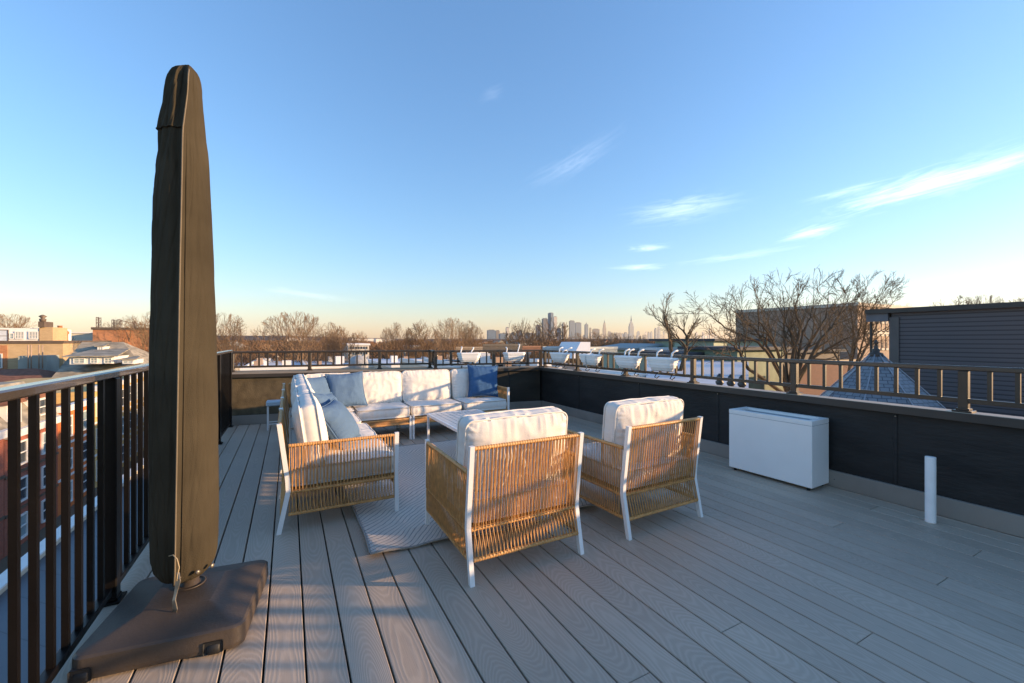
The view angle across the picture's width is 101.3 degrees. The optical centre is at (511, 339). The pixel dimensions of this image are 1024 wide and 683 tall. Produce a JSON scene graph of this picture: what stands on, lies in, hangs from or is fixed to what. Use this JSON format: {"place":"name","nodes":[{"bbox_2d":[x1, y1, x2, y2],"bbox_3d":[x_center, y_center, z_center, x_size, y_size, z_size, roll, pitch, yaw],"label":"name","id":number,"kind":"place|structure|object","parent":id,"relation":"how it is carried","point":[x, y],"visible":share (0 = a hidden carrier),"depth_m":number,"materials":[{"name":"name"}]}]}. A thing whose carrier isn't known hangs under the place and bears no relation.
{"place":"outdoors","nodes":[
{"label":"outdoors","id":0,"kind":"place"},
{"bbox_2d":[0,423,7,559],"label":"row house","id":1,"kind":"structure","parent":0,"point":[3,432],"depth_m":21.52,"materials":[{"name":"red brick"}]},
{"bbox_2d":[0,368,55,381],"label":"flat roof","id":2,"kind":"structure","parent":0,"point":[11,374],"depth_m":45.38,"materials":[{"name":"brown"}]},
{"bbox_2d":[0,381,60,556],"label":"row house","id":3,"kind":"structure","parent":0,"point":[24,458],"depth_m":23.47,"materials":[{"name":"red brick"}]},
{"bbox_2d":[21,511,27,539],"bbox_3d":[-26.892,10.245,22.991,0.140,1.319,1.263,0,0,-28],"label":"window","id":4,"kind":"structure","parent":3,"relation":"in","point":[24,516],"depth_m":23.34,"materials":[{"name":"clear glass"}]},
{"bbox_2d":[21,475,27,502],"bbox_3d":[-26.892,8.212,22.991,0.140,1.319,1.263,0,0,-28],"label":"window","id":5,"kind":"structure","parent":3,"relation":"in","point":[24,480],"depth_m":23.34,"materials":[{"name":"clear glass"}]},
{"bbox_2d":[21,438,27,464],"bbox_3d":[-26.892,6.179,22.991,0.140,1.319,1.263,0,0,-28],"label":"window","id":6,"kind":"structure","parent":3,"relation":"in","point":[24,443],"depth_m":23.34,"materials":[{"name":"clear glass"}]},
{"bbox_2d":[40,397,45,415],"bbox_3d":[-28.406,4.037,25.414,0.140,1.030,0.980,0,0,-28],"label":"window","id":7,"kind":"structure","parent":3,"relation":"in","point":[42,400],"depth_m":25.43,"materials":[{"name":"white glass"}]},
{"bbox_2d":[41,498,45,523],"bbox_3d":[-28.230,10.245,25.508,0.140,1.319,1.263,0,0,-28],"label":"window","id":8,"kind":"structure","parent":3,"relation":"in","point":[43,503],"depth_m":25.14,"materials":[{"name":"clear glass"}]},
{"bbox_2d":[41,465,45,488],"bbox_3d":[-28.230,8.212,25.508,0.140,1.319,1.263,0,0,-28],"label":"window","id":9,"kind":"structure","parent":3,"relation":"in","point":[43,469],"depth_m":25.14,"materials":[{"name":"clear glass"}]},
{"bbox_2d":[41,431,45,454],"bbox_3d":[-28.230,6.179,25.508,0.140,1.319,1.263,0,0,-28],"label":"window","id":10,"kind":"structure","parent":3,"relation":"in","point":[43,435],"depth_m":25.14,"materials":[{"name":"white glass"}]},
{"bbox_2d":[0,341,111,371],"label":"apartment building","id":11,"kind":"structure","parent":0,"point":[45,355],"depth_m":51.49,"materials":[{"name":"beige brick"}]},
{"bbox_2d":[0,328,70,340],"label":"penthouse","id":12,"kind":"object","parent":11,"relation":"on","point":[19,334],"visible":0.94,"depth_m":52.45,"materials":[{"name":"white paint"}]},
{"bbox_2d":[0,330,8,340],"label":"window","id":13,"kind":"structure","parent":12,"relation":"in","point":[4,334],"depth_m":51.79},
{"bbox_2d":[15,331,24,338],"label":"window","id":14,"kind":"structure","parent":12,"relation":"in","point":[18,334],"depth_m":52.40,"materials":[{"name":"white glass"}]},
{"bbox_2d":[28,331,37,338],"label":"window","id":15,"kind":"structure","parent":12,"relation":"in","point":[31,334],"depth_m":52.92,"materials":[{"name":"white glass"}]},
{"bbox_2d":[38,315,66,340],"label":"chimney stack","id":16,"kind":"object","parent":11,"relation":"on","point":[48,331],"visible":0.96,"depth_m":53.72,"materials":[{"name":"beige brick"}]},
{"bbox_2d":[0,458,143,682],"bbox_3d":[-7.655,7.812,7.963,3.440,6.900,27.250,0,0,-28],"label":"road","id":17,"kind":"structure","parent":0,"point":[4,624],"depth_m":7.41,"materials":[{"name":"asphalt"}]},
{"bbox_2d":[0,451,143,573],"bbox_3d":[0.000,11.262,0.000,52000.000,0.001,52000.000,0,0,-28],"label":"ground","id":18,"kind":"structure","parent":0,"point":[4,560],"depth_m":24.06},
{"bbox_2d":[0,314,35,327],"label":"bare tree","id":19,"kind":"object","parent":18,"relation":"on","point":[22,322],"visible":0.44,"depth_m":124.73,"materials":[{"name":"brown plant"}]},
{"bbox_2d":[52,342,148,377],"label":"villa","id":20,"kind":"object","parent":18,"relation":"on","point":[87,357],"visible":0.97,"depth_m":47.38,"materials":[{"name":"grey stone"}]},
{"bbox_2d":[91,327,148,351],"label":"flat roofed building","id":21,"kind":"structure","parent":18,"relation":"on","point":[103,332],"depth_m":86.63,"materials":[{"name":"orange brick"}]},
{"bbox_2d":[94,316,148,343],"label":"bare tree","id":22,"kind":"object","parent":18,"relation":"on","point":[122,330],"visible":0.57,"depth_m":86.54,"materials":[{"name":"brown plant"}]},
{"bbox_2d":[121,312,149,351],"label":"bare tree","id":23,"kind":"object","parent":18,"relation":"on","point":[144,338],"visible":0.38,"depth_m":68.33,"materials":[{"name":"brown plant"}]},
{"bbox_2d":[240,356,307,370],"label":"flat roofed building","id":24,"kind":"structure","parent":18,"relation":"on","point":[263,361],"depth_m":46.57,"materials":[{"name":"metal"}]},
{"bbox_2d":[248,311,334,363],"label":"bare tree","id":25,"kind":"object","parent":18,"relation":"on","point":[304,339],"visible":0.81,"depth_m":60.97,"materials":[{"name":"brown plant"}]},
{"bbox_2d":[314,322,349,360],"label":"bare tree","id":26,"kind":"object","parent":18,"relation":"on","point":[328,336],"visible":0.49,"depth_m":69.54,"materials":[{"name":"brown plant"}]},
{"bbox_2d":[305,356,373,368],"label":"flat roofed building","id":27,"kind":"structure","parent":18,"relation":"on","point":[338,360],"depth_m":60.43,"materials":[{"name":"metal"}]},
{"bbox_2d":[321,325,358,362],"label":"bare tree","id":28,"kind":"object","parent":18,"relation":"on","point":[336,346],"visible":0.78,"depth_m":66.17,"materials":[{"name":"brown plant"}]},
{"bbox_2d":[342,343,369,358],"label":"colonnaded house","id":29,"kind":"structure","parent":18,"relation":"on","point":[363,346],"depth_m":93.32,"materials":[{"name":"white paint"}]},
{"bbox_2d":[347,332,369,349],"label":"bare tree","id":30,"kind":"object","parent":18,"relation":"on","point":[357,337],"visible":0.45,"depth_m":119.91,"materials":[{"name":"brown plant"}]},
{"bbox_2d":[72,337,697,368],"bbox_3d":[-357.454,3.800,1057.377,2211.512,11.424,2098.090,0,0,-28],"label":"woodland","id":31,"kind":"object","parent":18,"relation":"on","point":[377,346],"visible":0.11,"depth_m":116.99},
{"bbox_2d":[379,323,416,358],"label":"bare tree","id":32,"kind":"object","parent":18,"relation":"on","point":[391,342],"visible":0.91,"depth_m":72.09,"materials":[{"name":"brown plant"}]},
{"bbox_2d":[404,320,441,358],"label":"bare tree","id":33,"kind":"object","parent":18,"relation":"on","point":[422,346],"visible":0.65,"depth_m":74.30,"materials":[{"name":"brown plant"}]},
{"bbox_2d":[426,317,472,359],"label":"bare tree","id":34,"kind":"object","parent":18,"relation":"on","point":[453,347],"visible":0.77,"depth_m":65.77,"materials":[{"name":"brown plant"}]},
{"bbox_2d":[455,320,483,349],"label":"bare tree","id":35,"kind":"object","parent":18,"relation":"on","point":[474,339],"visible":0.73,"depth_m":84.93,"materials":[{"name":"brown plant"}]},
{"bbox_2d":[399,352,561,368],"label":"flat roofed building","id":36,"kind":"structure","parent":18,"relation":"on","point":[482,358],"depth_m":31.06,"materials":[{"name":"metal"}]},
{"bbox_2d":[482,344,522,349],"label":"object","id":37,"kind":"object","parent":36,"relation":"on","point":[496,346],"visible":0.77,"depth_m":30.66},
{"bbox_2d":[498,317,549,361],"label":"bare tree","id":38,"kind":"object","parent":18,"relation":"on","point":[518,338],"visible":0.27,"depth_m":41.66,"materials":[{"name":"brown plant"}]},
{"bbox_2d":[424,352,647,376],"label":"flat roofed building","id":39,"kind":"structure","parent":18,"relation":"on","point":[497,359],"depth_m":24.84,"materials":[{"name":"metal"}]},
{"bbox_2d":[542,346,561,352],"bbox_3d":[3.003,0.608,26.591,2.499,0.432,0.110,0,0,-28],"label":"bulkhead","id":40,"kind":"object","parent":39,"relation":"on","point":[551,347],"visible":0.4,"depth_m":26.27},
{"bbox_2d":[560,342,589,357],"bbox_3d":[3.691,0.610,26.085,1.362,0.976,2.000,0,0,-28],"label":"roof bulkhead","id":41,"kind":"object","parent":39,"relation":"on","point":[580,346],"visible":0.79,"depth_m":25.42,"materials":[{"name":"white metal"}]},
{"bbox_2d":[542,318,547,338],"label":"skyscraper","id":42,"kind":"structure","parent":18,"relation":"on","point":[544,320],"depth_m":5795.48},
{"bbox_2d":[521,316,580,365],"bbox_3d":[3.246,4.548,37.929,6.871,13.471,6.912,0,0,-37],"label":"bare tree","id":43,"kind":"object","parent":18,"relation":"on","point":[543,343],"visible":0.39,"depth_m":37.10,"materials":[{"name":"brown plant"}]},
{"bbox_2d":[574,332,617,368],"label":"bare tree","id":44,"kind":"object","parent":18,"relation":"on","point":[594,342],"visible":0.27,"depth_m":60.51,"materials":[{"name":"brown plant"}]},
{"bbox_2d":[598,332,625,364],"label":"bare tree","id":45,"kind":"object","parent":18,"relation":"on","point":[615,338],"visible":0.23,"depth_m":65.63,"materials":[{"name":"brown plant"}]},
{"bbox_2d":[600,343,662,372],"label":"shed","id":46,"kind":"structure","parent":18,"relation":"on","point":[622,347],"depth_m":51.00,"materials":[{"name":"grey metal"}]},
{"bbox_2d":[620,335,649,342],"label":"bare tree","id":47,"kind":"object","parent":18,"relation":"on","point":[635,341],"visible":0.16,"depth_m":59.98,"materials":[{"name":"brown plant"}]},
{"bbox_2d":[639,347,683,350],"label":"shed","id":48,"kind":"structure","parent":18,"relation":"on","point":[655,348],"depth_m":46.61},
{"bbox_2d":[630,350,704,373],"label":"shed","id":49,"kind":"structure","parent":18,"relation":"on","point":[680,352],"depth_m":38.16,"materials":[{"name":"grey metal"}]},
{"bbox_2d":[643,292,709,370],"bbox_3d":[9.712,4.256,24.227,3.683,14.027,2.493,0,0,-2],"label":"bare tree","id":50,"kind":"object","parent":18,"relation":"on","point":[665,324],"visible":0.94,"depth_m":23.94,"materials":[{"name":"brown plant"}]},
{"bbox_2d":[646,360,748,387],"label":"neighbouring building","id":51,"kind":"structure","parent":18,"relation":"on","point":[727,369],"depth_m":22.06,"materials":[{"name":"metal"}]},
{"bbox_2d":[649,339,774,347],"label":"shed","id":52,"kind":"structure","parent":18,"relation":"on","point":[708,342],"depth_m":46.18,"materials":[{"name":"grey metal"}]},
{"bbox_2d":[677,346,790,390],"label":"shed","id":53,"kind":"structure","parent":18,"relation":"on","point":[756,352],"depth_m":35.59,"materials":[{"name":"beige metal"}]},
{"bbox_2d":[673,268,880,391],"bbox_3d":[12.753,3.666,19.930,10.690,15.209,5.642,0,0,-28],"label":"bare tree","id":54,"kind":"object","parent":18,"relation":"on","point":[795,349],"visible":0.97,"depth_m":20.80,"materials":[{"name":"brown plant"}]},
{"bbox_2d":[783,348,847,390],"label":"flat roofed building","id":55,"kind":"structure","parent":18,"relation":"on","point":[826,355],"depth_m":42.04,"materials":[{"name":"brick"}]},
{"bbox_2d":[734,302,908,358],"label":"school building","id":56,"kind":"structure","parent":18,"relation":"on","point":[885,350],"depth_m":48.37,"materials":[{"name":"brown brick"}]},
{"bbox_2d":[789,358,863,394],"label":"garden wall","id":57,"kind":"structure","parent":18,"relation":"on","point":[832,374],"depth_m":31.29,"materials":[{"name":"red brick"}]},
{"bbox_2d":[810,271,908,372],"bbox_3d":[24.825,3.374,28.733,9.185,15.793,4.874,0,0,-8],"label":"bare tree","id":58,"kind":"object","parent":18,"relation":"on","point":[852,346],"visible":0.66,"depth_m":28.18,"materials":[{"name":"brown plant"}]},
{"bbox_2d":[819,340,945,408],"bbox_3d":[6.416,5.628,7.400,4.099,11.267,4.099,0,0,29],"label":"turret","id":59,"kind":"object","parent":18,"relation":"on","point":[886,380],"visible":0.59,"depth_m":7.07,"materials":[{"name":"blue stone"}]},
{"bbox_2d":[932,295,982,305],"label":"bare tree","id":60,"kind":"object","parent":18,"relation":"on","point":[966,300],"visible":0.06,"depth_m":67.72,"materials":[{"name":"brown plant"}]},
{"bbox_2d":[966,295,1004,303],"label":"bare tree","id":61,"kind":"object","parent":18,"relation":"on","point":[991,300],"visible":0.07,"depth_m":71.92,"materials":[{"name":"brown plant"}]},
{"bbox_2d":[6,372,143,460],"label":"row house","id":62,"kind":"structure","parent":0,"point":[29,380],"depth_m":38.97,"materials":[{"name":"red brick"}]},
{"bbox_2d":[56,397,96,516],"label":"row house","id":63,"kind":"structure","parent":0,"point":[58,408],"depth_m":28.41,"materials":[{"name":"red brick"}]},
{"bbox_2d":[71,332,92,340],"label":"flat roofed building","id":64,"kind":"structure","parent":0,"point":[82,336],"depth_m":95.28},
{"bbox_2d":[56,378,130,487],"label":"row house","id":65,"kind":"structure","parent":0,"point":[58,396],"depth_m":32.05,"materials":[{"name":"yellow brick"}]},
{"bbox_2d":[216,313,257,369],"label":"bare tree","id":66,"kind":"object","parent":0,"point":[228,341],"visible":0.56,"depth_m":58.22,"materials":[{"name":"brown plant"}]},
{"bbox_2d":[175,429,394,682],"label":"roof slab","id":67,"kind":"structure","parent":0,"point":[306,678],"depth_m":2.12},
{"bbox_2d":[232,366,555,424],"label":"parapet wall","id":68,"kind":"structure","parent":67,"relation":"on","point":[253,391],"depth_m":6.44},
{"bbox_2d":[231,350,433,371],"bbox_3d":[-2.960,0.343,6.937,3.320,0.325,0.470,0,0,-19],"label":"metal railing","id":69,"kind":"object","parent":68,"relation":"on","point":[429,363],"visible":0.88,"depth_m":7.07,"materials":[{"name":"brown metal"}]},
{"bbox_2d":[432,350,541,368],"bbox_3d":[-0.387,0.342,7.546,2.066,0.324,0.100,0,0,-19],"label":"metal railing","id":70,"kind":"object","parent":68,"relation":"on","point":[493,363],"visible":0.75,"depth_m":7.51,"materials":[{"name":"brown metal"}]},
{"bbox_2d":[457,346,480,367],"bbox_3d":[-0.756,0.300,7.301,0.410,0.373,0.231,0,0,-19],"label":"planter box","id":71,"kind":"object","parent":70,"relation":"attached to","point":[471,356],"visible":0.95,"depth_m":7.22,"materials":[{"name":"white plastic"}]},
{"bbox_2d":[503,344,525,366],"bbox_3d":[0.031,0.279,7.566,0.410,0.417,0.231,0,0,-19],"label":"planter box","id":72,"kind":"object","parent":70,"relation":"attached to","point":[513,356],"visible":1,"depth_m":7.48,"materials":[{"name":"white plastic"}]},
{"bbox_2d":[52,415,1023,682],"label":"deck","id":73,"kind":"structure","parent":67,"relation":"on","point":[750,577],"depth_m":2.07,"materials":[{"name":"wood"}]},
{"bbox_2d":[0,350,233,682],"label":"metal railing","id":74,"kind":"object","parent":73,"relation":"on","point":[112,570],"visible":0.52,"depth_m":1.71,"materials":[{"name":"metal"}]},
{"bbox_2d":[67,65,267,682],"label":"closed umbrella","id":75,"kind":"object","parent":73,"relation":"on","point":[186,601],"visible":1,"depth_m":1.82,"materials":[{"name":"brown fabric"}]},
{"bbox_2d":[266,399,280,430],"bbox_3d":[-3.371,1.062,5.977,0.220,0.400,0.220,0,0,-28],"label":"side table","id":76,"kind":"object","parent":73,"relation":"on","point":[272,403],"visible":0.56,"depth_m":5.88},
{"bbox_2d":[282,372,353,419],"bbox_3d":[-2.373,0.844,5.177,0.811,0.836,0.757,0,0,-28],"label":"sofa section","id":77,"kind":"object","parent":73,"relation":"on","point":[306,376],"visible":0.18,"depth_m":5.24,"materials":[{"name":"fabric"}]},
{"bbox_2d":[295,376,329,393],"bbox_3d":[-2.318,0.638,4.973,0.242,0.430,0.471,0,0,22],"label":"throw pillow","id":78,"kind":"object","parent":77,"relation":"on","point":[319,385],"visible":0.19,"depth_m":4.98,"materials":[{"name":"white fabric"}]},
{"bbox_2d":[325,371,367,406],"bbox_3d":[-2.079,0.627,5.274,0.464,0.447,0.237,0,0,-41],"label":"throw pillow","id":79,"kind":"object","parent":77,"relation":"on","point":[346,390],"visible":0.79,"depth_m":5.22,"materials":[{"name":"blue fabric"}]},
{"bbox_2d":[280,379,360,471],"bbox_3d":[-2.036,0.845,4.515,0.785,0.835,0.743,0,0,-28],"label":"sofa section","id":80,"kind":"object","parent":73,"relation":"on","point":[298,382],"visible":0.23,"depth_m":4.38,"materials":[{"name":"fabric"}]},
{"bbox_2d":[279,385,376,494],"bbox_3d":[-1.690,0.844,3.864,0.786,0.836,0.748,0,0,-28],"label":"sofa section","id":81,"kind":"object","parent":73,"relation":"on","point":[365,429],"visible":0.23,"depth_m":3.77,"materials":[{"name":"fabric"}]},
{"bbox_2d":[309,392,337,439],"bbox_3d":[-1.582,0.650,3.645,0.234,0.448,0.478,0,0,0],"label":"throw pillow","id":82,"kind":"object","parent":81,"relation":"on","point":[324,399],"visible":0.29,"depth_m":3.53,"materials":[{"name":"blue fabric"}]},
{"bbox_2d":[276,393,398,534],"bbox_3d":[-1.343,0.846,3.212,0.786,0.833,0.725,0,0,-28],"label":"sofa section","id":83,"kind":"object","parent":73,"relation":"on","point":[313,458],"visible":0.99,"depth_m":2.89,"materials":[{"name":"wicker"}]},
{"bbox_2d":[321,398,360,449],"bbox_3d":[-1.407,0.677,3.413,0.274,0.369,0.404,0,0,-8],"label":"throw pillow","id":84,"kind":"object","parent":83,"relation":"on","point":[340,422],"visible":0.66,"depth_m":3.30,"materials":[{"name":"blue fabric"}]},
{"bbox_2d":[351,371,411,438],"bbox_3d":[-1.750,0.844,5.529,0.678,0.836,0.795,0,0,-28],"label":"sofa section","id":85,"kind":"object","parent":73,"relation":"on","point":[386,407],"visible":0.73,"depth_m":5.53,"materials":[{"name":"fabric"}]},
{"bbox_2d":[398,369,461,438],"bbox_3d":[-1.147,0.844,5.850,0.708,0.835,0.795,0,0,-28],"label":"sofa section","id":86,"kind":"object","parent":73,"relation":"on","point":[424,392],"visible":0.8,"depth_m":5.84,"materials":[{"name":"fabric"}]},
{"bbox_2d":[342,439,594,554],"bbox_3d":[-0.658,1.243,3.859,1.671,0.038,2.538,0,0,-28],"label":"rug","id":87,"kind":"object","parent":73,"relation":"on","point":[384,526],"visible":0.32,"depth_m":3.06,"materials":[{"name":"fabric"}]},
{"bbox_2d":[427,409,485,439],"bbox_3d":[-0.450,1.044,4.484,0.625,0.408,1.060,0,0,-28],"label":"coffee table","id":88,"kind":"object","parent":87,"relation":"on","point":[450,419],"visible":0.39,"depth_m":4.68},
{"bbox_2d":[450,368,509,411],"bbox_3d":[-0.524,0.844,6.181,0.695,0.835,0.795,0,0,-28],"label":"sofa section","id":89,"kind":"object","parent":73,"relation":"on","point":[459,383],"visible":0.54,"depth_m":6.07,"materials":[{"name":"fabric"}]},
{"bbox_2d":[467,364,497,396],"bbox_3d":[-0.430,0.608,6.245,0.517,0.493,0.220,0,0,-28],"label":"throw pillow","id":90,"kind":"object","parent":89,"relation":"on","point":[482,380],"visible":1,"depth_m":6.18,"materials":[{"name":"blue fabric"}]},
{"bbox_2d":[425,406,583,587],"bbox_3d":[-0.084,0.840,2.666,0.726,0.844,0.815,0,0,-28],"label":"armchair","id":91,"kind":"object","parent":73,"relation":"on","point":[506,467],"visible":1,"depth_m":2.37,"materials":[{"name":"wicker"}]},
{"bbox_2d":[565,396,702,540],"bbox_3d":[0.850,0.839,3.172,0.726,0.847,0.815,0,0,-29],"label":"armchair","id":92,"kind":"object","parent":73,"relation":"on","point":[635,450],"visible":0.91,"depth_m":2.87,"materials":[{"name":"wicker"}]},
{"bbox_2d":[729,407,828,490],"bbox_3d":[2.426,0.968,3.860,0.292,0.588,0.726,0,0,-30],"label":"planter","id":93,"kind":"object","parent":73,"relation":"on","point":[792,448],"visible":1,"depth_m":3.70,"materials":[{"name":"white plastic"}]},
{"bbox_2d":[924,456,935,523],"bbox_3d":[2.899,1.035,2.908,0.060,0.452,0.060,0,0,-28],"label":"vent pipe","id":94,"kind":"object","parent":73,"relation":"on","point":[930,489],"visible":1,"depth_m":2.89,"materials":[{"name":"white plastic"}]},
{"bbox_2d":[540,367,1023,537],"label":"parapet wall","id":95,"kind":"structure","parent":67,"relation":"on","point":[880,450],"depth_m":3.30,"materials":[{"name":"metal"}]},
{"bbox_2d":[541,350,1023,412],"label":"metal railing","id":96,"kind":"object","parent":95,"relation":"on","point":[964,400],"visible":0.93,"depth_m":3.58,"materials":[{"name":"metal"}]},
{"bbox_2d":[550,347,571,368],"bbox_3d":[0.821,0.300,7.073,0.231,0.363,0.410,0,0,-28],"label":"planter box","id":97,"kind":"object","parent":96,"relation":"attached to","point":[559,357],"visible":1,"depth_m":6.97,"materials":[{"name":"white plastic"}]},
{"bbox_2d":[579,349,603,371],"bbox_3d":[1.200,0.306,6.346,0.243,0.352,0.410,0,0,-28],"label":"planter box","id":98,"kind":"object","parent":96,"relation":"attached to","point":[591,358],"visible":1,"depth_m":6.25,"materials":[{"name":"white plastic"}]},
{"bbox_2d":[614,349,643,375],"bbox_3d":[1.577,0.301,5.652,0.231,0.363,0.410,0,0,-28],"label":"planter box","id":99,"kind":"object","parent":96,"relation":"attached to","point":[628,361],"visible":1,"depth_m":5.56,"materials":[{"name":"white plastic"}]},
{"bbox_2d":[646,349,678,379],"bbox_3d":[1.854,0.301,5.131,0.231,0.363,0.410,0,0,-28],"label":"planter box","id":100,"kind":"object","parent":96,"relation":"attached to","point":[661,364],"visible":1,"depth_m":5.05,"materials":[{"name":"white plastic"}]},
{"bbox_2d":[348,355,367,367],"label":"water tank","id":101,"kind":"object","parent":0,"point":[360,359],"visible":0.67,"depth_m":43.28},
{"bbox_2d":[368,352,446,367],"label":"flat roofed building","id":102,"kind":"structure","parent":0,"point":[390,360],"depth_m":56.67,"materials":[{"name":"concrete"}]},
{"bbox_2d":[217,336,648,340],"bbox_3d":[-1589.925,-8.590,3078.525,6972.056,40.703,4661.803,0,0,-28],"label":"hills","id":103,"kind":"structure","parent":0,"point":[255,337],"depth_m":2438.17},
{"bbox_2d":[487,330,495,338],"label":"skyscraper","id":104,"kind":"structure","parent":0,"point":[491,334],"depth_m":5077.99,"materials":[{"name":"grey glass"}]},
{"bbox_2d":[0,0,1023,338],"label":"sky","id":105,"kind":"structure","parent":0,"point":[374,165],"materials":[{"name":"blue"}]},
{"bbox_2d":[548,313,552,336],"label":"skyscraper","id":106,"kind":"structure","parent":0,"point":[551,315],"depth_m":5491.49,"materials":[{"name":"grey glass"}]},
{"bbox_2d":[569,320,574,338],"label":"skyscraper","id":107,"kind":"structure","parent":0,"point":[572,328],"depth_m":5639.98,"materials":[{"name":"grey glass"}]},
{"bbox_2d":[575,322,580,338],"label":"skyscraper","id":108,"kind":"structure","parent":0,"point":[577,327],"depth_m":5928.09,"materials":[{"name":"grey glass"}]},
{"bbox_2d":[590,347,617,351],"bbox_3d":[5.805,0.640,26.530,2.238,0.432,0.110,0,0,-28],"label":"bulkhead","id":109,"kind":"object","parent":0,"point":[610,349],"visible":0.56,"depth_m":26.58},
{"bbox_2d":[628,318,633,338],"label":"skyscraper","id":110,"kind":"structure","parent":0,"point":[631,330],"depth_m":8140.71,"materials":[{"name":"grey glass"}]},
{"bbox_2d":[865,301,1023,416],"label":"building","id":111,"kind":"structure","parent":0,"point":[988,334],"depth_m":8.47,"materials":[{"name":"grey"}]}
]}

